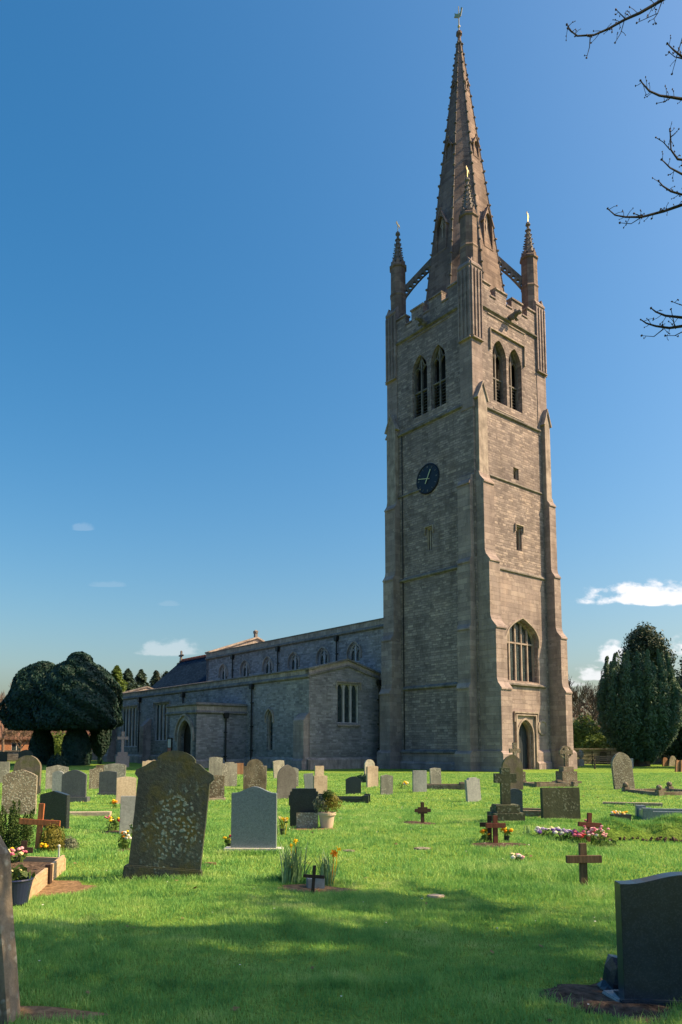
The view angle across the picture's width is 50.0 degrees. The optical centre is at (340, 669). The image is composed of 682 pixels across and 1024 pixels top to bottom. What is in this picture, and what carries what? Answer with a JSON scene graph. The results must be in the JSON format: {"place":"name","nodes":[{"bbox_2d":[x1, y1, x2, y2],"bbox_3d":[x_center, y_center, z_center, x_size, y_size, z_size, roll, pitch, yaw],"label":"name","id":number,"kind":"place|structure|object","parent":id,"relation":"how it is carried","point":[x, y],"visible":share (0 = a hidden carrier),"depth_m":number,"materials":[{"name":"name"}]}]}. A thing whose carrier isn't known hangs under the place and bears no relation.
{"place":"outdoors","nodes":[
{"label":"outdoors","id":0,"kind":"place"},
{"bbox_2d":[0,760,681,1023],"bbox_3d":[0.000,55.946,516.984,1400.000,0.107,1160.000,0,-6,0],"label":"ground","id":1,"kind":"structure","parent":0,"point":[585,768],"depth_m":6.45,"materials":[{"name":"green plant"}]},
{"bbox_2d":[0,836,20,1023],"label":"headstone","id":2,"kind":"object","parent":1,"relation":"on","point":[9,997],"visible":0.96,"depth_m":4.28,"materials":[{"name":"grey stone"}]},
{"bbox_2d":[0,728,32,751],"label":"bare tree","id":3,"kind":"object","parent":1,"relation":"on","point":[13,732],"visible":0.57,"depth_m":79.10,"materials":[{"name":"brown plant"}]},
{"bbox_2d":[0,799,35,847],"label":"conifer shrub","id":4,"kind":"object","parent":1,"relation":"on","point":[10,837],"visible":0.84,"depth_m":11.65,"materials":[{"name":"green plant"}]},
{"bbox_2d":[1,770,37,814],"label":"headstone","id":5,"kind":"object","parent":1,"relation":"on","point":[17,785],"visible":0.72,"depth_m":16.76,"materials":[{"name":"stone"}]},
{"bbox_2d":[11,864,35,906],"bbox_3d":[-3.244,2.145,7.321,0.324,0.416,0.320,0,-6,0],"label":"plant pot","id":6,"kind":"object","parent":1,"relation":"on","point":[22,879],"visible":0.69,"depth_m":7.25,"materials":[{"name":"blue plastic"}]},
{"bbox_2d":[8,846,27,862],"bbox_3d":[-4.129,2.431,9.233,0.317,0.375,0.503,2,-6,-22],"label":"flower bunch","id":7,"kind":"object","parent":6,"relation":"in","point":[14,854],"visible":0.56,"depth_m":9.19,"materials":[{"name":"pink plant"}]},
{"bbox_2d":[13,755,41,793],"bbox_3d":[-10.475,3.607,24.400,0.873,1.459,0.160,0,-8,-4],"label":"headstone","id":8,"kind":"object","parent":1,"relation":"on","point":[29,763],"visible":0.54,"depth_m":24.38,"materials":[{"name":"stone"}]},
{"bbox_2d":[0,721,61,749],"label":"brick house","id":9,"kind":"structure","parent":1,"relation":"on","point":[9,744],"depth_m":94.56,"materials":[{"name":"red brick"}]},
{"bbox_2d":[0,660,67,764],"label":"topiary yew","id":10,"kind":"object","parent":1,"relation":"on","point":[15,703],"visible":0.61,"depth_m":62.97,"materials":[{"name":"green plant"}]},
{"bbox_2d":[10,855,65,899],"bbox_3d":[-3.895,2.427,8.475,1.072,0.330,2.667,1,-6,-10],"label":"timber grave edging","id":11,"kind":"object","parent":1,"relation":"on","point":[46,870],"visible":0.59,"depth_m":8.87,"materials":[{"name":"brown wood"}]},
{"bbox_2d":[19,803,60,848],"bbox_3d":[-4.665,2.497,11.298,0.642,0.836,0.052,3,-6,2],"label":"wooden cross","id":12,"kind":"object","parent":1,"relation":"on","point":[39,821],"visible":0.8,"depth_m":11.29,"materials":[{"name":"brown wood"}]},
{"bbox_2d":[38,819,65,851],"bbox_3d":[-4.460,2.654,11.294,0.437,0.673,0.409,0,-6,0],"label":"shrub","id":13,"kind":"object","parent":1,"relation":"on","point":[51,836],"visible":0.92,"depth_m":11.20,"materials":[{"name":"yellow plant"}]},
{"bbox_2d":[0,750,103,759],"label":"boundary wall","id":14,"kind":"structure","parent":1,"relation":"on","point":[12,754],"depth_m":85.23,"materials":[{"name":"brick"}]},
{"bbox_2d":[40,791,69,829],"bbox_3d":[-5.416,2.738,13.816,0.600,0.878,0.110,-2,-6,16],"label":"headstone","id":15,"kind":"object","parent":1,"relation":"on","point":[57,805],"visible":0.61,"depth_m":13.76,"materials":[{"name":"black stone"}]},
{"bbox_2d":[45,765,68,789],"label":"headstone","id":16,"kind":"object","parent":1,"relation":"on","point":[49,773],"visible":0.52,"depth_m":26.90,"materials":[{"name":"grey stone"}]},
{"bbox_2d":[46,753,68,766],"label":"bush","id":17,"kind":"object","parent":1,"relation":"on","point":[56,759],"visible":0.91,"depth_m":57.19,"materials":[{"name":"green plant"}]},
{"bbox_2d":[52,771,63,791],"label":"headstone","id":18,"kind":"object","parent":1,"relation":"on","point":[56,780],"visible":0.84,"depth_m":24.32,"materials":[{"name":"grey stone"}]},
{"bbox_2d":[52,731,65,755],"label":"bush","id":19,"kind":"object","parent":1,"relation":"on","point":[58,740],"visible":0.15,"depth_m":73.82,"materials":[{"name":"green plant"}]},
{"bbox_2d":[20,1006,107,1019],"bbox_3d":[-1.928,2.043,4.348,1.205,0.063,0.223,0,-6,0],"label":"soil patch","id":20,"kind":"object","parent":1,"relation":"on","point":[33,1011],"visible":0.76,"depth_m":4.35,"materials":[{"name":"brown soil"}]},
{"bbox_2d":[36,880,97,895],"bbox_3d":[-3.240,2.462,8.239,1.117,0.031,1.136,0,-6,0],"label":"soil patch","id":21,"kind":"object","parent":1,"relation":"on","point":[60,886],"visible":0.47,"depth_m":8.24,"materials":[{"name":"brown soil"}]},
{"bbox_2d":[62,836,79,849],"bbox_3d":[-4.235,2.737,11.388,0.335,0.289,0.259,0,-6,0],"label":"shrub","id":22,"kind":"object","parent":1,"relation":"on","point":[70,842],"visible":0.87,"depth_m":11.33,"materials":[{"name":"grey plant"}]},
{"bbox_2d":[61,770,89,801],"bbox_3d":[-7.822,3.474,21.426,0.863,1.044,0.300,0,-6,-2],"label":"headstone","id":23,"kind":"object","parent":1,"relation":"on","point":[74,784],"visible":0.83,"depth_m":21.39,"materials":[{"name":"grey stone"}]},
{"bbox_2d":[28,651,123,765],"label":"topiary yew","id":24,"kind":"object","parent":1,"relation":"on","point":[77,695],"visible":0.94,"depth_m":59.97,"materials":[{"name":"green plant"}]},
{"bbox_2d":[70,811,111,815],"bbox_3d":[-5.995,3.409,16.996,1.250,0.190,0.262,1,-6,-6],"label":"flat stone","id":25,"kind":"object","parent":1,"relation":"on","point":[92,813],"visible":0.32,"depth_m":16.91,"materials":[{"name":"beige stone"}]},
{"bbox_2d":[89,768,102,788],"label":"headstone","id":26,"kind":"object","parent":1,"relation":"on","point":[93,778],"visible":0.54,"depth_m":27.54,"materials":[{"name":"stone"}]},
{"bbox_2d":[89,730,111,763],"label":"clipped yew","id":27,"kind":"object","parent":1,"relation":"on","point":[100,740],"visible":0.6,"depth_m":65.09,"materials":[{"name":"green plant"}]},
{"bbox_2d":[97,771,117,794],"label":"headstone","id":28,"kind":"object","parent":1,"relation":"on","point":[107,782],"visible":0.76,"depth_m":24.31,"materials":[{"name":"grey stone"}]},
{"bbox_2d":[89,665,127,736],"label":"conifer","id":29,"kind":"object","parent":1,"relation":"on","point":[116,674],"visible":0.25,"depth_m":90.06,"materials":[{"name":"green plant"}]},
{"bbox_2d":[104,763,125,777],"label":"headstone","id":30,"kind":"object","parent":1,"relation":"on","point":[120,769],"visible":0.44,"depth_m":29.56,"materials":[{"name":"grey stone"}]},
{"bbox_2d":[115,732,128,766],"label":"stone cross","id":31,"kind":"object","parent":1,"relation":"on","point":[122,757],"visible":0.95,"depth_m":56.19,"materials":[{"name":"grey stone"}]},
{"bbox_2d":[114,829,131,848],"bbox_3d":[-3.357,2.636,11.305,0.223,0.318,0.314,-1,-6,10],"label":"flower posy","id":32,"kind":"object","parent":1,"relation":"on","point":[124,836],"visible":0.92,"depth_m":11.26,"materials":[{"name":"white plant"}]},
{"bbox_2d":[116,777,136,803],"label":"headstone","id":33,"kind":"object","parent":1,"relation":"on","point":[125,786],"visible":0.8,"depth_m":20.66,"materials":[{"name":"beige stone"}]},
{"bbox_2d":[119,796,135,834],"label":"headstone","id":34,"kind":"object","parent":1,"relation":"on","point":[127,806],"visible":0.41,"depth_m":13.62,"materials":[{"name":"grey stone"}]},
{"bbox_2d":[122,668,137,690],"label":"conifer","id":35,"kind":"object","parent":1,"relation":"on","point":[127,677],"visible":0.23,"depth_m":108.06,"materials":[{"name":"green plant"}]},
{"bbox_2d":[134,669,151,687],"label":"conifer","id":36,"kind":"object","parent":1,"relation":"on","point":[141,678],"visible":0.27,"depth_m":112.03,"materials":[{"name":"green plant"}]},
{"bbox_2d":[122,750,214,879],"bbox_3d":[-2.053,1.810,8.787,0.950,1.661,0.170,5,-9,-3],"label":"headstone","id":37,"kind":"object","parent":1,"relation":"on","point":[170,811],"visible":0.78,"depth_m":8.74,"materials":[{"name":"grey stone"}]},
{"bbox_2d":[209,757,222,774],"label":"headstone","id":38,"kind":"object","parent":1,"relation":"on","point":[215,765],"visible":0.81,"depth_m":28.89,"materials":[{"name":"grey stone"}]},
{"bbox_2d":[209,775,225,800],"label":"headstone","id":39,"kind":"object","parent":1,"relation":"on","point":[217,788],"visible":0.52,"depth_m":21.37,"materials":[{"name":"beige stone"}]},
{"bbox_2d":[222,762,236,785],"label":"headstone","id":40,"kind":"object","parent":1,"relation":"on","point":[229,770],"visible":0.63,"depth_m":29.54,"materials":[{"name":"grey stone"}]},
{"bbox_2d":[224,786,283,850],"bbox_3d":[-1.345,2.372,11.321,0.901,1.101,0.220,0,-6,3],"label":"headstone","id":41,"kind":"object","parent":1,"relation":"on","point":[254,817],"visible":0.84,"depth_m":11.28,"materials":[{"name":"grey stone"}]},
{"bbox_2d":[243,759,266,789],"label":"headstone","id":42,"kind":"object","parent":1,"relation":"on","point":[254,772],"visible":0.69,"depth_m":27.55,"materials":[{"name":"brown stone"}]},
{"bbox_2d":[277,765,296,798],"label":"headstone","id":43,"kind":"object","parent":1,"relation":"on","point":[286,779],"visible":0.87,"depth_m":22.15,"materials":[{"name":"grey stone"}]},
{"bbox_2d":[271,839,312,884],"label":"daffodils","id":44,"kind":"object","parent":1,"relation":"on","point":[292,871],"visible":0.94,"depth_m":8.60,"materials":[{"name":"green plant"}]},
{"bbox_2d":[290,788,317,826],"bbox_3d":[-0.747,2.871,14.797,0.565,0.910,0.120,0,-6,3],"label":"headstone","id":45,"kind":"object","parent":1,"relation":"on","point":[301,800],"visible":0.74,"depth_m":14.76,"materials":[{"name":"black stone"}]},
{"bbox_2d":[296,812,317,827],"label":"headstone","id":46,"kind":"object","parent":1,"relation":"on","point":[307,820],"visible":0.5,"depth_m":14.42,"materials":[{"name":"stone"}]},
{"bbox_2d":[303,865,324,893],"bbox_3d":[-0.306,2.380,8.056,0.236,0.431,0.037,4,-6,-2],"label":"wooden cross","id":47,"kind":"object","parent":1,"relation":"on","point":[313,875],"visible":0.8,"depth_m":8.05,"materials":[{"name":"black wood"}]},
{"bbox_2d":[306,878,324,888],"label":"memorial block","id":48,"kind":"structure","parent":1,"relation":"on","point":[320,883],"depth_m":8.27,"materials":[{"name":"grey stone"}]},
{"bbox_2d":[279,884,357,892],"bbox_3d":[-0.255,2.492,8.340,1.058,0.060,0.493,0,-6,0],"label":"soil patch","id":49,"kind":"object","parent":1,"relation":"on","point":[300,887],"visible":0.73,"depth_m":8.26,"materials":[{"name":"brown soil"}]},
{"bbox_2d":[313,776,326,793],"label":"headstone","id":50,"kind":"object","parent":1,"relation":"on","point":[320,784],"visible":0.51,"depth_m":23.39,"materials":[{"name":"beige stone"}]},
{"bbox_2d":[310,847,341,885],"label":"daffodils","id":51,"kind":"object","parent":1,"relation":"on","point":[325,867],"visible":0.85,"depth_m":8.57,"materials":[{"name":"green plant"}]},
{"bbox_2d":[312,790,342,827],"bbox_3d":[-0.267,2.757,14.467,0.602,0.752,0.434,0,-6,0],"label":"plant pot","id":52,"kind":"object","parent":1,"relation":"on","point":[326,817],"visible":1,"depth_m":14.38,"materials":[{"name":"green plant"}]},
{"bbox_2d":[103,6,576,771],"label":"church","id":53,"kind":"structure","parent":1,"relation":"on","point":[453,658],"depth_m":52.52,"materials":[{"name":"stone"}]},
{"bbox_2d":[122,704,137,746],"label":"aisle window","id":54,"kind":"structure","parent":53,"relation":"in","point":[129,716],"depth_m":73.77,"materials":[{"name":"stone"}]},
{"bbox_2d":[153,700,169,740],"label":"aisle window","id":55,"kind":"structure","parent":53,"relation":"in","point":[161,719],"depth_m":68.46,"materials":[{"name":"stone"}]},
{"bbox_2d":[264,708,273,749],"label":"lancet window","id":56,"kind":"structure","parent":53,"relation":"in","point":[271,715],"depth_m":54.30,"materials":[{"name":"stone"}]},
{"bbox_2d":[287,651,299,669],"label":"clerestory window","id":57,"kind":"structure","parent":53,"relation":"in","point":[295,660],"depth_m":63.89,"materials":[{"name":"stone"}]},
{"bbox_2d":[316,646,329,664],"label":"clerestory window","id":58,"kind":"structure","parent":53,"relation":"in","point":[324,657],"depth_m":60.69,"materials":[{"name":"stone"}]},
{"bbox_2d":[335,681,361,722],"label":"aisle window","id":59,"kind":"structure","parent":53,"relation":"in","point":[347,708],"depth_m":52.95,"materials":[{"name":"stone"}]},
{"bbox_2d":[346,641,361,661],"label":"clerestory window","id":60,"kind":"structure","parent":53,"relation":"in","point":[355,652],"depth_m":57.48,"materials":[{"name":"stone"}]},
{"bbox_2d":[414,356,438,417],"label":"belfry window","id":61,"kind":"structure","parent":53,"relation":"in","point":[422,376],"depth_m":54.17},
{"bbox_2d":[432,345,445,408],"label":"belfry window","id":62,"kind":"structure","parent":53,"relation":"in","point":[441,354],"depth_m":52.72,"materials":[{"name":"beige stone"}]},
{"bbox_2d":[493,343,502,403],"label":"belfry window","id":63,"kind":"structure","parent":53,"relation":"in","point":[496,352],"depth_m":52.43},
{"bbox_2d":[496,352,517,410],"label":"belfry window","id":64,"kind":"structure","parent":53,"relation":"in","point":[513,380],"depth_m":53.53,"materials":[{"name":"beige stone"}]},
{"bbox_2d":[507,617,539,681],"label":"west window","id":65,"kind":"structure","parent":53,"relation":"in","point":[520,650],"depth_m":51.33,"materials":[{"name":"stone"}]},
{"bbox_2d":[513,711,538,769],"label":"west door","id":66,"kind":"structure","parent":53,"relation":"in","point":[521,726],"depth_m":50.64,"materials":[{"name":"stone"}]},
{"bbox_2d":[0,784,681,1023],"bbox_3d":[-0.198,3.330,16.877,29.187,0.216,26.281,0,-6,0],"label":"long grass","id":67,"kind":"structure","parent":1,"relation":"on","point":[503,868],"depth_m":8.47,"materials":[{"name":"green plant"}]},
{"bbox_2d":[318,793,369,802],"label":"grave kerb","id":68,"kind":"structure","parent":1,"relation":"on","point":[360,799],"depth_m":21.05,"materials":[{"name":"black stone"}]},
{"bbox_2d":[346,776,360,793],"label":"headstone","id":69,"kind":"object","parent":1,"relation":"on","point":[353,784],"visible":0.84,"depth_m":24.30,"materials":[{"name":"grey stone"}]},
{"bbox_2d":[36,788,676,1021],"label":"fallen leaves","id":70,"kind":"object","parent":1,"relation":"on","point":[312,967],"visible":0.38,"depth_m":8.06,"materials":[{"name":"brown plant"}]},
{"bbox_2d":[366,766,377,786],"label":"headstone","id":71,"kind":"object","parent":1,"relation":"on","point":[372,776],"visible":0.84,"depth_m":28.18,"materials":[{"name":"beige stone"}]},
{"bbox_2d":[380,774,392,794],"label":"headstone","id":72,"kind":"object","parent":1,"relation":"on","point":[386,783],"visible":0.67,"depth_m":24.31,"materials":[{"name":"grey stone"}]},
{"bbox_2d":[412,770,426,791],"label":"headstone","id":73,"kind":"object","parent":1,"relation":"on","point":[419,780],"visible":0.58,"depth_m":25.31,"materials":[{"name":"grey stone"}]},
{"bbox_2d":[429,768,441,783],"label":"headstone","id":74,"kind":"object","parent":1,"relation":"on","point":[435,775],"visible":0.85,"depth_m":30.24,"materials":[{"name":"grey stone"}]},
{"bbox_2d":[427,782,464,789],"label":"grave kerb","id":75,"kind":"structure","parent":1,"relation":"on","point":[460,786],"depth_m":27.21,"materials":[{"name":"grey stone"}]},
{"bbox_2d":[464,777,480,801],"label":"headstone","id":76,"kind":"object","parent":1,"relation":"on","point":[472,789],"visible":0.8,"depth_m":21.36,"materials":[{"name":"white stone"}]},
{"bbox_2d":[485,816,505,842],"bbox_3d":[2.499,2.658,11.821,0.328,0.573,0.075,1,-6,-6],"label":"wooden cross","id":77,"kind":"object","parent":1,"relation":"on","point":[495,825],"visible":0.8,"depth_m":11.81,"materials":[{"name":"red wood"}]},
{"bbox_2d":[472,842,529,847],"bbox_3d":[2.535,2.804,11.684,1.106,0.044,0.561,0,-6,0],"label":"soil patch","id":78,"kind":"object","parent":1,"relation":"on","point":[492,844],"visible":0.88,"depth_m":11.63,"materials":[{"name":"brown soil"}]},
{"bbox_2d":[487,768,524,821],"bbox_3d":[3.414,2.667,15.183,0.660,1.234,0.500,0,-6,-4],"label":"stone cross","id":79,"kind":"object","parent":1,"relation":"on","point":[505,809],"visible":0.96,"depth_m":15.12,"materials":[{"name":"grey stone"}]},
{"bbox_2d":[501,754,522,789],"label":"headstone","id":80,"kind":"object","parent":1,"relation":"on","point":[513,763],"visible":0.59,"depth_m":27.58,"materials":[{"name":"stone"}]},
{"bbox_2d":[490,807,540,816],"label":"grave kerb","id":81,"kind":"structure","parent":1,"relation":"on","point":[531,812],"depth_m":16.85,"materials":[{"name":"grey stone"}]},
{"bbox_2d":[511,788,522,812],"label":"headstone","id":82,"kind":"object","parent":1,"relation":"on","point":[517,796],"visible":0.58,"depth_m":16.32,"materials":[{"name":"grey stone"}]},
{"bbox_2d":[523,780,577,786],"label":"grave kerb","id":83,"kind":"structure","parent":1,"relation":"on","point":[557,783],"depth_m":28.95,"materials":[{"name":"grey stone"}]},
{"bbox_2d":[540,787,580,819],"bbox_3d":[4.847,3.040,16.146,0.856,0.853,0.140,1,-8,-6],"label":"headstone","id":84,"kind":"object","parent":1,"relation":"on","point":[557,802],"visible":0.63,"depth_m":16.09,"materials":[{"name":"grey stone"}]},
{"bbox_2d":[552,828,575,840],"bbox_3d":[3.824,2.831,12.536,0.474,0.211,0.495,-4,-7,34],"label":"flower bunch","id":85,"kind":"object","parent":1,"relation":"on","point":[564,832],"visible":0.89,"depth_m":12.50,"materials":[{"name":"white plant"}]},
{"bbox_2d":[552,746,581,783],"bbox_3d":[9.818,4.207,31.883,1.000,1.745,0.800,1,-6,-12],"label":"stone cross","id":86,"kind":"object","parent":1,"relation":"on","point":[566,773],"visible":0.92,"depth_m":31.70,"materials":[{"name":"grey stone"}]},
{"bbox_2d":[566,843,601,886],"bbox_3d":[2.841,2.352,8.558,0.421,0.620,0.075,0,-6,-4],"label":"wooden cross","id":87,"kind":"object","parent":1,"relation":"on","point":[582,858],"visible":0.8,"depth_m":8.54,"materials":[{"name":"brown wood"}]},
{"bbox_2d":[573,713,603,747],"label":"bush","id":88,"kind":"object","parent":1,"relation":"on","point":[583,730],"visible":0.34,"depth_m":72.76,"materials":[{"name":"green plant"}]},
{"bbox_2d":[568,674,608,723],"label":"bare tree","id":89,"kind":"object","parent":1,"relation":"on","point":[582,692],"visible":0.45,"depth_m":90.82,"materials":[{"name":"brown plant"}]},
{"bbox_2d":[578,813,601,841],"bbox_3d":[4.213,2.746,12.410,0.410,0.612,0.075,5,-6,-6],"label":"wooden cross","id":90,"kind":"object","parent":1,"relation":"on","point":[588,823],"visible":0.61,"depth_m":12.39,"materials":[{"name":"red wood"}]},
{"bbox_2d":[583,825,609,846],"bbox_3d":[4.068,2.667,11.607,0.380,0.356,0.531,0,-6,0],"label":"flower bunch","id":91,"kind":"object","parent":1,"relation":"on","point":[594,832],"visible":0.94,"depth_m":11.57,"materials":[{"name":"pink plant"}]},
{"bbox_2d":[580,733,614,747],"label":"bush","id":92,"kind":"object","parent":1,"relation":"on","point":[595,741],"visible":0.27,"depth_m":67.08,"materials":[{"name":"green plant"}]},
{"bbox_2d":[539,982,671,1023],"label":"soil patch","id":93,"kind":"object","parent":1,"relation":"on","point":[592,994],"visible":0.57,"depth_m":4.56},
{"bbox_2d":[597,954,617,989],"bbox_3d":[1.813,2.084,4.884,0.208,0.338,0.202,0,-6,0],"label":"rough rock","id":94,"kind":"object","parent":1,"relation":"on","point":[609,981],"visible":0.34,"depth_m":4.85,"materials":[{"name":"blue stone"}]},
{"bbox_2d":[611,752,634,789],"bbox_3d":[10.406,3.827,27.023,0.783,1.530,0.120,-4,-5,-8],"label":"headstone","id":95,"kind":"object","parent":1,"relation":"on","point":[621,768],"visible":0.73,"depth_m":26.97,"materials":[{"name":"stone"}]},
{"bbox_2d":[566,0,681,339],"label":"bare tree","id":96,"kind":"object","parent":1,"relation":"on","point":[661,210],"visible":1,"depth_m":6.64,"materials":[{"name":"brown plant"}]},
{"bbox_2d":[574,748,681,763],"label":"boundary wall","id":97,"kind":"structure","parent":1,"relation":"on","point":[587,756],"depth_m":65.56,"materials":[{"name":"brick"}]},
{"bbox_2d":[576,812,681,842],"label":"grave mound","id":98,"kind":"object","parent":1,"relation":"on","point":[665,827],"visible":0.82,"depth_m":12.56,"materials":[{"name":"green plant"}]},
{"bbox_2d":[603,802,662,806],"bbox_3d":[7.845,3.677,19.694,1.508,0.180,0.212,-2,-6,16],"label":"flat stone","id":99,"kind":"object","parent":1,"relation":"on","point":[640,803],"visible":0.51,"depth_m":19.60,"materials":[{"name":"grey stone"}]},
{"bbox_2d":[596,648,681,765],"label":"upright yew","id":100,"kind":"object","parent":1,"relation":"on","point":[639,719],"visible":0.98,"depth_m":57.66,"materials":[{"name":"green plant"}]},
{"bbox_2d":[616,621,677,668],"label":"evergreen tree","id":101,"kind":"object","parent":1,"relation":"on","point":[641,639],"visible":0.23,"depth_m":71.91,"materials":[{"name":"green plant"}]},
{"bbox_2d":[613,872,681,1009],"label":"headstone","id":102,"kind":"object","parent":1,"relation":"on","point":[648,910],"visible":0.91,"depth_m":4.61,"materials":[{"name":"grey stone"}]},
{"bbox_2d":[621,782,681,795],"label":"grave kerb","id":103,"kind":"structure","parent":1,"relation":"on","point":[658,790],"depth_m":25.00,"materials":[{"name":"grey stone"}]},
{"bbox_2d":[635,805,681,820],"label":"grave kerb","id":104,"kind":"structure","parent":1,"relation":"on","point":[643,812],"depth_m":15.89,"materials":[{"name":"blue stone"}]},
{"bbox_2d":[660,649,681,761],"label":"evergreen tree","id":105,"kind":"object","parent":1,"relation":"on","point":[674,749],"visible":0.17,"depth_m":65.48,"materials":[{"name":"green plant"}]},
{"bbox_2d":[0,0,681,731],"label":"sky","id":106,"kind":"structure","parent":0,"point":[202,202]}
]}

